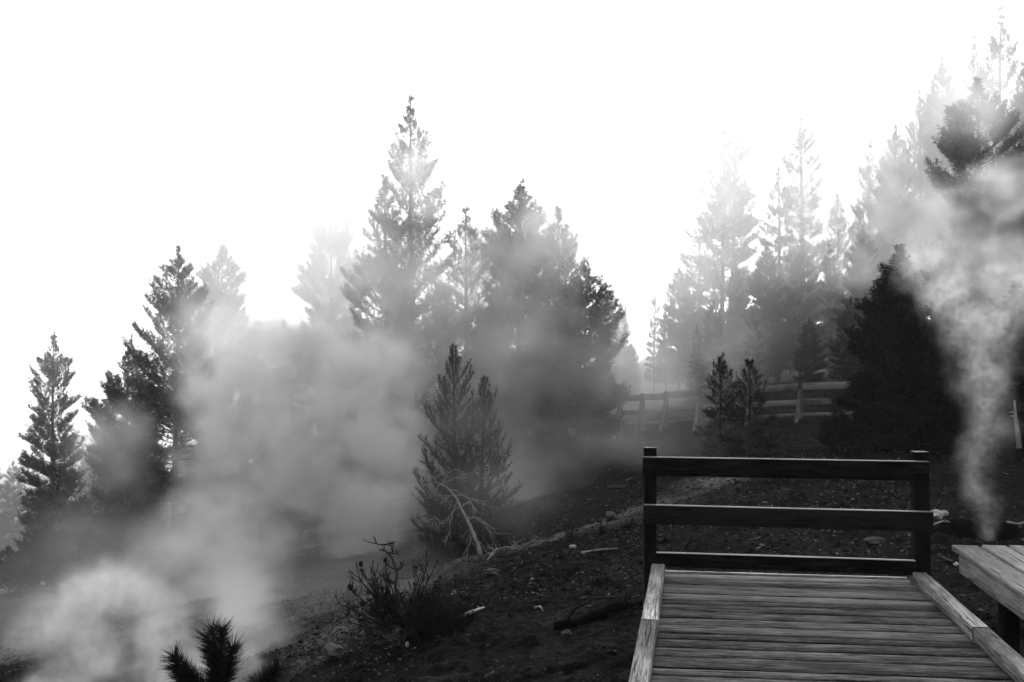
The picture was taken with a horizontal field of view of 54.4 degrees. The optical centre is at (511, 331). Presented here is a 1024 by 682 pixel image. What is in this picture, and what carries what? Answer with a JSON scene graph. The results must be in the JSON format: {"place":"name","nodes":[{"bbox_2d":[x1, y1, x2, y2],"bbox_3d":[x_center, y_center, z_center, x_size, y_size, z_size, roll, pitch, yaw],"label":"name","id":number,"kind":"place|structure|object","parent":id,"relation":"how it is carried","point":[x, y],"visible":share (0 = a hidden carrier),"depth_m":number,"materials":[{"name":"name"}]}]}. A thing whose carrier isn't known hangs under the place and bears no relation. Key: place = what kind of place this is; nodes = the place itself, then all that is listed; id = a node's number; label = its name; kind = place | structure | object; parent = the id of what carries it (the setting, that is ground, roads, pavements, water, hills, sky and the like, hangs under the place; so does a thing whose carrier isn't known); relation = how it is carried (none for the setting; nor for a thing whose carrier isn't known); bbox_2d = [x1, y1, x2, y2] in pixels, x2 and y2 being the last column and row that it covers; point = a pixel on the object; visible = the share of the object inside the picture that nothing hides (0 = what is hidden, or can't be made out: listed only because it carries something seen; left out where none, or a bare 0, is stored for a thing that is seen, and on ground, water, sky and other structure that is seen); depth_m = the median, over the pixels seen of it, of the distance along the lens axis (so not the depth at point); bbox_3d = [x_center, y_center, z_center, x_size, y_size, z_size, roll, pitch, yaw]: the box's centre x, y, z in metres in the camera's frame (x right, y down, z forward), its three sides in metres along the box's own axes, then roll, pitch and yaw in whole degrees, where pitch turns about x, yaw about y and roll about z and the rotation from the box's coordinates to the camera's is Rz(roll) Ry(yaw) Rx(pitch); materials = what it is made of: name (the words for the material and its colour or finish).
{"place":"outdoors","nodes":[
{"label":"outdoors","id":0,"kind":"place"},
{"bbox_2d":[0,340,1023,681],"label":"ground","id":1,"kind":"structure","parent":0,"point":[358,520],"depth_m":14.21,"materials":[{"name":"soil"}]},
{"bbox_2d":[0,473,15,543],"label":"pine tree","id":2,"kind":"object","parent":1,"relation":"on","point":[4,528],"visible":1,"depth_m":58.30,"materials":[{"name":"grey plant"}]},
{"bbox_2d":[0,461,26,536],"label":"pine tree","id":3,"kind":"object","parent":1,"relation":"on","point":[14,503],"visible":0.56,"depth_m":59.79,"materials":[{"name":"grey plant"}]},
{"bbox_2d":[0,545,35,591],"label":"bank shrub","id":4,"kind":"object","parent":1,"relation":"on","point":[4,584],"visible":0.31,"depth_m":26.80,"materials":[{"name":"grey plant"}]},
{"bbox_2d":[0,541,54,589],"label":"bank shrub","id":5,"kind":"object","parent":1,"relation":"on","point":[22,565],"visible":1,"depth_m":26.23,"materials":[{"name":"grey plant"}]},
{"bbox_2d":[12,522,78,587],"bbox_3d":[-13.104,6.471,27.985,1.675,2.261,1.680,0,0,25],"label":"bank shrub","id":6,"kind":"object","parent":1,"relation":"on","point":[56,546],"visible":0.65,"depth_m":27.89,"materials":[{"name":"grey plant"}]},
{"bbox_2d":[13,330,97,586],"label":"pine tree","id":7,"kind":"object","parent":1,"relation":"on","point":[75,512],"visible":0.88,"depth_m":37.67,"materials":[{"name":"black plant"}]},
{"bbox_2d":[73,453,101,527],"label":"pine tree","id":8,"kind":"object","parent":1,"relation":"on","point":[83,466],"visible":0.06,"depth_m":57.71,"materials":[{"name":"grey plant"}]},
{"bbox_2d":[66,527,117,581],"bbox_3d":[-12.299,6.644,29.011,1.450,1.973,1.528,0,0,37],"label":"bank shrub","id":9,"kind":"object","parent":1,"relation":"on","point":[91,547],"visible":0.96,"depth_m":28.85,"materials":[{"name":"grey plant"}]},
{"bbox_2d":[73,430,140,574],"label":"pine tree","id":10,"kind":"object","parent":1,"relation":"on","point":[130,555],"visible":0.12,"depth_m":43.57,"materials":[{"name":"grey plant"}]},
{"bbox_2d":[79,349,170,575],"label":"pine tree","id":11,"kind":"object","parent":1,"relation":"on","point":[101,413],"visible":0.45,"depth_m":33.55,"materials":[{"name":"black plant"}]},
{"bbox_2d":[119,332,140,426],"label":"pine tree","id":12,"kind":"object","parent":1,"relation":"on","point":[131,336],"visible":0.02,"depth_m":51.82,"materials":[{"name":"grey plant"}]},
{"bbox_2d":[92,245,266,566],"bbox_3d":[-10.825,2.633,33.200,5.468,11.145,5.588,0,0,0],"label":"pine tree","id":13,"kind":"object","parent":1,"relation":"on","point":[196,410],"visible":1,"depth_m":32.34,"materials":[{"name":"grey plant"}]},
{"bbox_2d":[178,238,273,527],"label":"pine tree","id":14,"kind":"object","parent":1,"relation":"on","point":[232,371],"visible":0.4,"depth_m":49.55,"materials":[{"name":"grey plant"}]},
{"bbox_2d":[157,611,295,681],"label":"pine sapling","id":15,"kind":"object","parent":1,"relation":"on","point":[218,656],"visible":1,"depth_m":2.93,"materials":[{"name":"plant"}]},
{"bbox_2d":[226,390,295,546],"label":"pine tree","id":16,"kind":"object","parent":1,"relation":"on","point":[264,513],"visible":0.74,"depth_m":39.71,"materials":[{"name":"grey plant"}]},
{"bbox_2d":[255,319,311,526],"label":"pine tree","id":17,"kind":"object","parent":1,"relation":"on","point":[292,392],"visible":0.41,"depth_m":45.89,"materials":[{"name":"grey plant"}]},
{"bbox_2d":[264,403,333,537],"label":"pine tree","id":18,"kind":"object","parent":1,"relation":"on","point":[297,502],"visible":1,"depth_m":38.72,"materials":[{"name":"grey plant"}]},
{"bbox_2d":[271,186,384,483],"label":"pine tree","id":19,"kind":"object","parent":1,"relation":"on","point":[329,314],"visible":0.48,"depth_m":55.29,"materials":[{"name":"grey plant"}]},
{"bbox_2d":[322,641,344,658],"bbox_3d":[-1.586,2.865,8.936,0.193,0.115,0.295,0,0,-29],"label":"rock","id":20,"kind":"object","parent":1,"relation":"on","point":[331,649],"visible":1,"depth_m":8.86,"materials":[{"name":"stone"}]},
{"bbox_2d":[312,303,383,498],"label":"pine tree","id":21,"kind":"object","parent":1,"relation":"on","point":[331,456],"visible":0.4,"depth_m":47.54,"materials":[{"name":"grey plant"}]},
{"bbox_2d":[321,172,439,526],"bbox_3d":[-3.826,0.713,31.458,3.742,11.586,3.655,0,0,25],"label":"pine tree","id":22,"kind":"object","parent":1,"relation":"on","point":[354,296],"visible":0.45,"depth_m":31.05,"materials":[{"name":"grey plant"}]},
{"bbox_2d":[334,536,476,643],"bbox_3d":[-0.945,2.364,9.003,1.265,1.046,0.880,0,0,0],"label":"bare bush","id":23,"kind":"object","parent":1,"relation":"on","point":[428,613],"visible":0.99,"depth_m":8.92,"materials":[{"name":"plant"}]},
{"bbox_2d":[342,91,474,519],"bbox_3d":[-3.050,-0.643,29.786,4.206,13.268,4.680,0,0,0],"label":"pine tree","id":24,"kind":"object","parent":1,"relation":"on","point":[380,356],"visible":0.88,"depth_m":29.54,"materials":[{"name":"grey plant"}]},
{"bbox_2d":[398,292,470,477],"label":"pine tree","id":25,"kind":"object","parent":1,"relation":"on","point":[459,350],"visible":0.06,"depth_m":41.60,"materials":[{"name":"grey plant"}]},
{"bbox_2d":[422,464,508,554],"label":"dead tree","id":26,"kind":"object","parent":1,"relation":"on","point":[471,529],"visible":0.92,"depth_m":13.24,"materials":[{"name":"wood"}]},
{"bbox_2d":[451,156,491,384],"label":"pine tree","id":27,"kind":"object","parent":1,"relation":"on","point":[474,201],"visible":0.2,"depth_m":57.92,"materials":[{"name":"grey plant"}]},
{"bbox_2d":[410,343,533,560],"bbox_3d":[-0.660,2.131,15.991,2.063,3.952,1.584,0,0,0],"label":"young pine","id":28,"kind":"object","parent":1,"relation":"on","point":[463,464],"visible":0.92,"depth_m":15.95,"materials":[{"name":"black plant"}]},
{"bbox_2d":[460,606,484,618],"bbox_3d":[-0.351,2.566,9.088,0.117,0.095,0.369,0,0,39],"label":"deadwood piece","id":29,"kind":"object","parent":1,"relation":"on","point":[479,608],"visible":0.58,"depth_m":9.07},
{"bbox_2d":[421,206,527,490],"bbox_3d":[-1.072,0.731,30.508,3.504,9.270,3.036,0,0,0],"label":"pine tree","id":30,"kind":"object","parent":1,"relation":"on","point":[467,314],"visible":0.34,"depth_m":30.32,"materials":[{"name":"grey plant"}]},
{"bbox_2d":[484,568,499,574],"bbox_3d":[-0.213,2.685,11.162,0.211,0.062,0.151,0,0,36],"label":"rock","id":31,"kind":"object","parent":1,"relation":"on","point":[493,571],"visible":1,"depth_m":11.12,"materials":[{"name":"stone"}]},
{"bbox_2d":[459,302,526,451],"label":"pine tree","id":32,"kind":"object","parent":1,"relation":"on","point":[502,352],"visible":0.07,"depth_m":39.58,"materials":[{"name":"grey plant"}]},
{"bbox_2d":[474,146,514,373],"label":"pine tree","id":33,"kind":"object","parent":1,"relation":"on","point":[500,192],"visible":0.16,"depth_m":59.78,"materials":[{"name":"grey plant"}]},
{"bbox_2d":[483,536,534,559],"bbox_3d":[-0.136,2.854,12.751,0.934,0.454,0.548,0,0,-42],"label":"dead spray","id":34,"kind":"object","parent":1,"relation":"on","point":[513,545],"visible":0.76,"depth_m":12.88,"materials":[{"name":"wood"}]},
{"bbox_2d":[4,448,1018,681],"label":"litter","id":35,"kind":"object","parent":1,"relation":"on","point":[484,593],"visible":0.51,"depth_m":10.78,"materials":[{"name":"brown wood"}]},
{"bbox_2d":[456,177,581,482],"bbox_3d":[0.211,0.101,27.394,3.524,8.755,3.637,0,0,44],"label":"pine tree","id":36,"kind":"object","parent":1,"relation":"on","point":[516,400],"visible":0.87,"depth_m":26.92,"materials":[{"name":"grey plant"}]},
{"bbox_2d":[537,159,574,360],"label":"pine tree","id":37,"kind":"object","parent":1,"relation":"on","point":[551,211],"visible":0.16,"depth_m":55.93,"materials":[{"name":"grey plant"}]},
{"bbox_2d":[513,206,599,433],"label":"pine tree","id":38,"kind":"object","parent":1,"relation":"on","point":[569,251],"visible":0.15,"depth_m":33.72,"materials":[{"name":"grey plant"}]},
{"bbox_2d":[561,629,571,635],"bbox_3d":[0.439,2.405,7.965,0.101,0.055,0.075,0,0,4],"label":"rock","id":39,"kind":"object","parent":1,"relation":"on","point":[566,632],"visible":1,"depth_m":7.95,"materials":[{"name":"stone"}]},
{"bbox_2d":[560,522,579,542],"bbox_3d":[0.739,2.502,12.440,0.233,0.260,0.177,0,0,17],"label":"dry plant","id":40,"kind":"object","parent":1,"relation":"on","point":[571,534],"visible":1,"depth_m":12.42,"materials":[{"name":"plant"}]},
{"bbox_2d":[531,261,631,458],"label":"pine tree","id":41,"kind":"object","parent":1,"relation":"on","point":[593,320],"visible":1,"depth_m":25.63,"materials":[{"name":"grey plant"}]},
{"bbox_2d":[553,599,642,629],"bbox_3d":[0.776,2.371,8.364,0.931,0.211,0.141,0,0,-21],"label":"fallen log","id":42,"kind":"object","parent":1,"relation":"on","point":[599,613],"visible":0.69,"depth_m":8.31,"materials":[{"name":"wood"}]},
{"bbox_2d":[581,548,617,552],"bbox_3d":[0.941,2.437,11.049,0.500,0.128,0.120,0,0,41],"label":"stick","id":43,"kind":"object","parent":1,"relation":"on","point":[598,549],"visible":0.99,"depth_m":11.01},
{"bbox_2d":[565,573,642,620],"bbox_3d":[0.850,2.228,8.082,0.894,0.481,0.515,0,0,0],"label":"dry branch","id":44,"kind":"object","parent":1,"relation":"on","point":[579,606],"visible":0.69,"depth_m":8.09,"materials":[{"name":"wood"}]},
{"bbox_2d":[598,520,610,533],"bbox_3d":[1.137,2.440,12.510,0.138,0.185,0.165,0,0,-37],"label":"dry plant","id":45,"kind":"object","parent":1,"relation":"on","point":[602,529],"visible":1,"depth_m":12.49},
{"bbox_2d":[588,339,621,405],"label":"pine tree","id":46,"kind":"object","parent":1,"relation":"on","point":[615,370],"visible":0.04,"depth_m":41.82,"materials":[{"name":"grey plant"}]},
{"bbox_2d":[605,511,617,520],"bbox_3d":[1.368,2.542,13.679,0.176,0.154,0.221,0,0,0],"label":"rock","id":47,"kind":"object","parent":1,"relation":"on","point":[609,515],"visible":0.93,"depth_m":13.63,"materials":[{"name":"stone"}]},
{"bbox_2d":[606,483,626,492],"bbox_3d":[1.849,2.705,17.232,0.484,0.169,0.318,0,0,-29],"label":"rock","id":48,"kind":"object","parent":1,"relation":"on","point":[612,488],"visible":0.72,"depth_m":17.13,"materials":[{"name":"stone"}]},
{"bbox_2d":[596,559,642,612],"bbox_3d":[0.924,2.105,8.096,0.393,0.498,0.413,0,0,-36],"label":"dry branch","id":49,"kind":"object","parent":1,"relation":"on","point":[628,579],"visible":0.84,"depth_m":8.10,"materials":[{"name":"wood"}]},
{"bbox_2d":[610,299,636,389],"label":"pine tree","id":50,"kind":"object","parent":1,"relation":"on","point":[619,335],"visible":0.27,"depth_m":49.80,"materials":[{"name":"grey plant"}]},
{"bbox_2d":[624,517,635,531],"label":"dry plant","id":51,"kind":"object","parent":1,"relation":"on","point":[629,524],"visible":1,"depth_m":12.44,"materials":[{"name":"plant"}]},
{"bbox_2d":[620,343,641,394],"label":"pine tree","id":52,"kind":"object","parent":1,"relation":"on","point":[632,377],"visible":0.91,"depth_m":45.86,"materials":[{"name":"grey plant"}]},
{"bbox_2d":[643,288,660,391],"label":"pine tree","id":53,"kind":"object","parent":1,"relation":"on","point":[652,325],"visible":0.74,"depth_m":46.93,"materials":[{"name":"grey plant"}]},
{"bbox_2d":[651,303,679,390],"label":"pine tree","id":54,"kind":"object","parent":1,"relation":"on","point":[666,352],"visible":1,"depth_m":41.95,"materials":[{"name":"grey plant"}]},
{"bbox_2d":[651,264,704,388],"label":"pine tree","id":55,"kind":"object","parent":1,"relation":"on","point":[682,286],"visible":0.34,"depth_m":44.79,"materials":[{"name":"grey plant"}]},
{"bbox_2d":[668,290,708,385],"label":"pine tree","id":56,"kind":"object","parent":1,"relation":"on","point":[685,345],"visible":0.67,"depth_m":42.79,"materials":[{"name":"grey plant"}]},
{"bbox_2d":[671,210,719,383],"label":"pine tree","id":57,"kind":"object","parent":1,"relation":"on","point":[683,255],"visible":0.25,"depth_m":46.01,"materials":[{"name":"grey plant"}]},
{"bbox_2d":[685,324,708,388],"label":"pine tree","id":58,"kind":"object","parent":1,"relation":"on","point":[697,362],"visible":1,"depth_m":34.94,"materials":[{"name":"grey plant"}]},
{"bbox_2d":[698,300,730,388],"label":"pine tree","id":59,"kind":"object","parent":1,"relation":"on","point":[714,321],"visible":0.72,"depth_m":35.91,"materials":[{"name":"grey plant"}]},
{"bbox_2d":[698,285,731,372],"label":"pine tree","id":60,"kind":"object","parent":1,"relation":"on","point":[721,321],"visible":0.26,"depth_m":41.97,"materials":[{"name":"grey plant"}]},
{"bbox_2d":[693,352,744,456],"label":"pine","id":61,"kind":"object","parent":1,"relation":"on","point":[721,366],"visible":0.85,"depth_m":20.46,"materials":[{"name":"black plant"}]},
{"bbox_2d":[679,124,759,360],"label":"pine tree","id":62,"kind":"object","parent":1,"relation":"on","point":[741,226],"visible":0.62,"depth_m":43.80,"materials":[{"name":"grey plant"}]},
{"bbox_2d":[698,111,764,378],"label":"pine tree","id":63,"kind":"object","parent":1,"relation":"on","point":[706,242],"visible":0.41,"depth_m":44.81,"materials":[{"name":"grey plant"}]},
{"bbox_2d":[612,381,851,438],"bbox_3d":[6.097,2.018,25.148,7.518,1.805,0.623,0,0,29],"label":"rail fence","id":64,"kind":"object","parent":1,"relation":"on","point":[698,419],"visible":0.52,"depth_m":25.91,"materials":[{"name":"grey wood"}]},
{"bbox_2d":[722,255,747,382],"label":"pine tree","id":65,"kind":"object","parent":1,"relation":"on","point":[734,301],"visible":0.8,"depth_m":38.90,"materials":[{"name":"grey plant"}]},
{"bbox_2d":[723,282,762,377],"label":"pine tree","id":66,"kind":"object","parent":1,"relation":"on","point":[746,299],"visible":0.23,"depth_m":42.77,"materials":[{"name":"grey plant"}]},
{"bbox_2d":[718,359,782,456],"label":"pine","id":67,"kind":"object","parent":1,"relation":"on","point":[749,420],"visible":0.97,"depth_m":18.46,"materials":[{"name":"black plant"}]},
{"bbox_2d":[738,312,765,384],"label":"pine tree","id":68,"kind":"object","parent":1,"relation":"on","point":[750,342],"visible":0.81,"depth_m":32.97,"materials":[{"name":"grey plant"}]},
{"bbox_2d":[736,243,795,383],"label":"pine tree","id":69,"kind":"object","parent":1,"relation":"on","point":[761,315],"visible":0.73,"depth_m":37.77,"materials":[{"name":"grey plant"}]},
{"bbox_2d":[743,165,815,380],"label":"pine tree","id":70,"kind":"object","parent":1,"relation":"on","point":[786,210],"visible":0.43,"depth_m":40.82,"materials":[{"name":"grey plant"}]},
{"bbox_2d":[781,293,806,373],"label":"pine tree","id":71,"kind":"object","parent":1,"relation":"on","point":[791,363],"visible":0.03,"depth_m":41.80,"materials":[{"name":"grey plant"}]},
{"bbox_2d":[770,234,828,377],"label":"pine tree","id":72,"kind":"object","parent":1,"relation":"on","point":[796,270],"visible":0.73,"depth_m":36.80,"materials":[{"name":"grey plant"}]},
{"bbox_2d":[763,108,836,339],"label":"pine tree","id":73,"kind":"object","parent":1,"relation":"on","point":[819,248],"visible":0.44,"depth_m":41.80,"materials":[{"name":"grey plant"}]},
{"bbox_2d":[791,317,829,382],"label":"pine tree","id":74,"kind":"object","parent":1,"relation":"on","point":[809,369],"visible":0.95,"depth_m":31.88,"materials":[{"name":"black plant"}]},
{"bbox_2d":[805,272,825,373],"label":"pine tree","id":75,"kind":"object","parent":1,"relation":"on","point":[821,316],"visible":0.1,"depth_m":40.97,"materials":[{"name":"grey plant"}]},
{"bbox_2d":[629,564,1023,681],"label":"boardwalk","id":76,"kind":"structure","parent":1,"relation":"on","point":[702,626],"depth_m":5.92,"materials":[{"name":"grey wood"}]},
{"bbox_2d":[643,446,933,603],"bbox_3d":[1.980,1.704,7.234,2.043,1.700,0.150,0,0,8],"label":"railing","id":77,"kind":"object","parent":76,"relation":"attached to","point":[917,520],"visible":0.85,"depth_m":7.17,"materials":[{"name":"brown wood"}]},
{"bbox_2d":[814,241,845,378],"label":"pine tree","id":78,"kind":"object","parent":1,"relation":"on","point":[829,296],"visible":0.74,"depth_m":34.87,"materials":[{"name":"grey plant"}]},
{"bbox_2d":[816,406,861,450],"bbox_3d":[5.904,1.901,18.006,0.813,1.183,0.788,0,0,32],"label":"pine shrub","id":79,"kind":"object","parent":1,"relation":"on","point":[838,434],"visible":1,"depth_m":17.91,"materials":[{"name":"black plant"}]},
{"bbox_2d":[821,187,856,331],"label":"pine tree","id":80,"kind":"object","parent":1,"relation":"on","point":[840,236],"visible":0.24,"depth_m":41.89,"materials":[{"name":"grey plant"}]},
{"bbox_2d":[815,268,862,372],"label":"pine tree","id":81,"kind":"object","parent":1,"relation":"on","point":[842,288],"visible":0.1,"depth_m":39.76,"materials":[{"name":"grey plant"}]},
{"bbox_2d":[825,304,862,381],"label":"pine tree","id":82,"kind":"object","parent":1,"relation":"on","point":[844,338],"visible":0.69,"depth_m":29.93,"materials":[{"name":"black plant"}]},
{"bbox_2d":[824,225,887,374],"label":"pine tree","id":83,"kind":"object","parent":1,"relation":"on","point":[858,282],"visible":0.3,"depth_m":31.82,"materials":[{"name":"grey plant"}]},
{"bbox_2d":[835,139,889,339],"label":"pine tree","id":84,"kind":"object","parent":1,"relation":"on","point":[879,235],"visible":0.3,"depth_m":36.88,"materials":[{"name":"grey plant"}]},
{"bbox_2d":[863,537,885,545],"bbox_3d":[3.935,2.271,10.787,0.342,0.090,0.195,0,0,-35],"label":"rock","id":85,"kind":"object","parent":1,"relation":"on","point":[871,541],"visible":0.94,"depth_m":10.72,"materials":[{"name":"stone"}]},
{"bbox_2d":[824,243,964,450],"bbox_3d":[7.121,0.406,18.567,2.489,4.191,2.709,0,0,0],"label":"pine tree","id":86,"kind":"object","parent":1,"relation":"on","point":[890,332],"visible":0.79,"depth_m":18.14,"materials":[{"name":"black plant"}]},
{"bbox_2d":[861,124,940,324],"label":"pine tree","id":87,"kind":"object","parent":1,"relation":"on","point":[894,180],"visible":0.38,"depth_m":36.62,"materials":[{"name":"grey plant"}]},
{"bbox_2d":[898,87,953,317],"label":"pine tree","id":88,"kind":"object","parent":1,"relation":"on","point":[920,143],"visible":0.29,"depth_m":37.85,"materials":[{"name":"grey plant"}]},
{"bbox_2d":[880,326,981,454],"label":"pine tree","id":89,"kind":"object","parent":1,"relation":"on","point":[943,385],"visible":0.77,"depth_m":17.73,"materials":[{"name":"black plant"}]},
{"bbox_2d":[931,509,943,518],"bbox_3d":[5.169,2.230,12.114,0.161,0.142,0.210,0,0,24],"label":"rock","id":90,"kind":"object","parent":1,"relation":"on","point":[938,514],"visible":0.66,"depth_m":12.05,"materials":[{"name":"stone"}]},
{"bbox_2d":[890,54,988,320],"bbox_3d":[16.637,-4.612,38.873,4.654,12.649,4.757,0,0,8],"label":"pine tree","id":91,"kind":"object","parent":1,"relation":"on","point":[944,82],"visible":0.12,"depth_m":38.55,"materials":[{"name":"grey plant"}]},
{"bbox_2d":[928,224,984,371],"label":"pine tree","id":92,"kind":"object","parent":1,"relation":"on","point":[943,290],"visible":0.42,"depth_m":26.84,"materials":[{"name":"grey plant"}]},
{"bbox_2d":[895,75,1023,329],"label":"pine tree","id":93,"kind":"object","parent":1,"relation":"on","point":[955,147],"visible":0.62,"depth_m":28.47,"materials":[{"name":"grey plant"}]},
{"bbox_2d":[928,293,1013,441],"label":"pine tree","id":94,"kind":"object","parent":1,"relation":"on","point":[954,322],"visible":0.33,"depth_m":19.20,"materials":[{"name":"grey plant"}]},
{"bbox_2d":[945,32,1005,304],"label":"pine tree","id":95,"kind":"object","parent":1,"relation":"on","point":[972,63],"visible":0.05,"depth_m":37.93,"materials":[{"name":"grey plant"}]},
{"bbox_2d":[952,278,1023,452],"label":"pine tree","id":96,"kind":"object","parent":1,"relation":"on","point":[1000,371],"visible":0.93,"depth_m":17.99,"materials":[{"name":"grey plant"}]},
{"bbox_2d":[952,545,1023,653],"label":"platform","id":97,"kind":"structure","parent":1,"relation":"on","point":[996,572],"depth_m":6.73,"materials":[{"name":"grey wood"}]},
{"bbox_2d":[963,1,1023,301],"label":"pine tree","id":98,"kind":"object","parent":1,"relation":"on","point":[995,48],"visible":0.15,"depth_m":36.91,"materials":[{"name":"grey plant"}]},
{"bbox_2d":[977,241,1023,389],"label":"pine tree","id":99,"kind":"object","parent":1,"relation":"on","point":[1003,273],"visible":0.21,"depth_m":23.88,"materials":[{"name":"grey plant"}]},
{"bbox_2d":[986,166,1023,314],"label":"pine tree","id":100,"kind":"object","parent":1,"relation":"on","point":[1017,210],"visible":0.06,"depth_m":29.86,"materials":[{"name":"grey plant"}]},
{"bbox_2d":[990,59,1023,292],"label":"pine tree","id":101,"kind":"object","parent":1,"relation":"on","point":[1019,101],"visible":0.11,"depth_m":33.93,"materials":[{"name":"grey plant"}]},
{"bbox_2d":[1009,400,1021,447],"bbox_3d":[8.348,1.531,16.521,0.192,0.798,0.144,0,0,0],"label":"dead snag","id":102,"kind":"object","parent":1,"relation":"on","point":[1018,436],"visible":1,"depth_m":16.48,"materials":[{"name":"wood"}]},
{"bbox_2d":[0,0,1023,382],"label":"sky","id":103,"kind":"structure","parent":0,"point":[132,132],"materials":[{"name":"white"}]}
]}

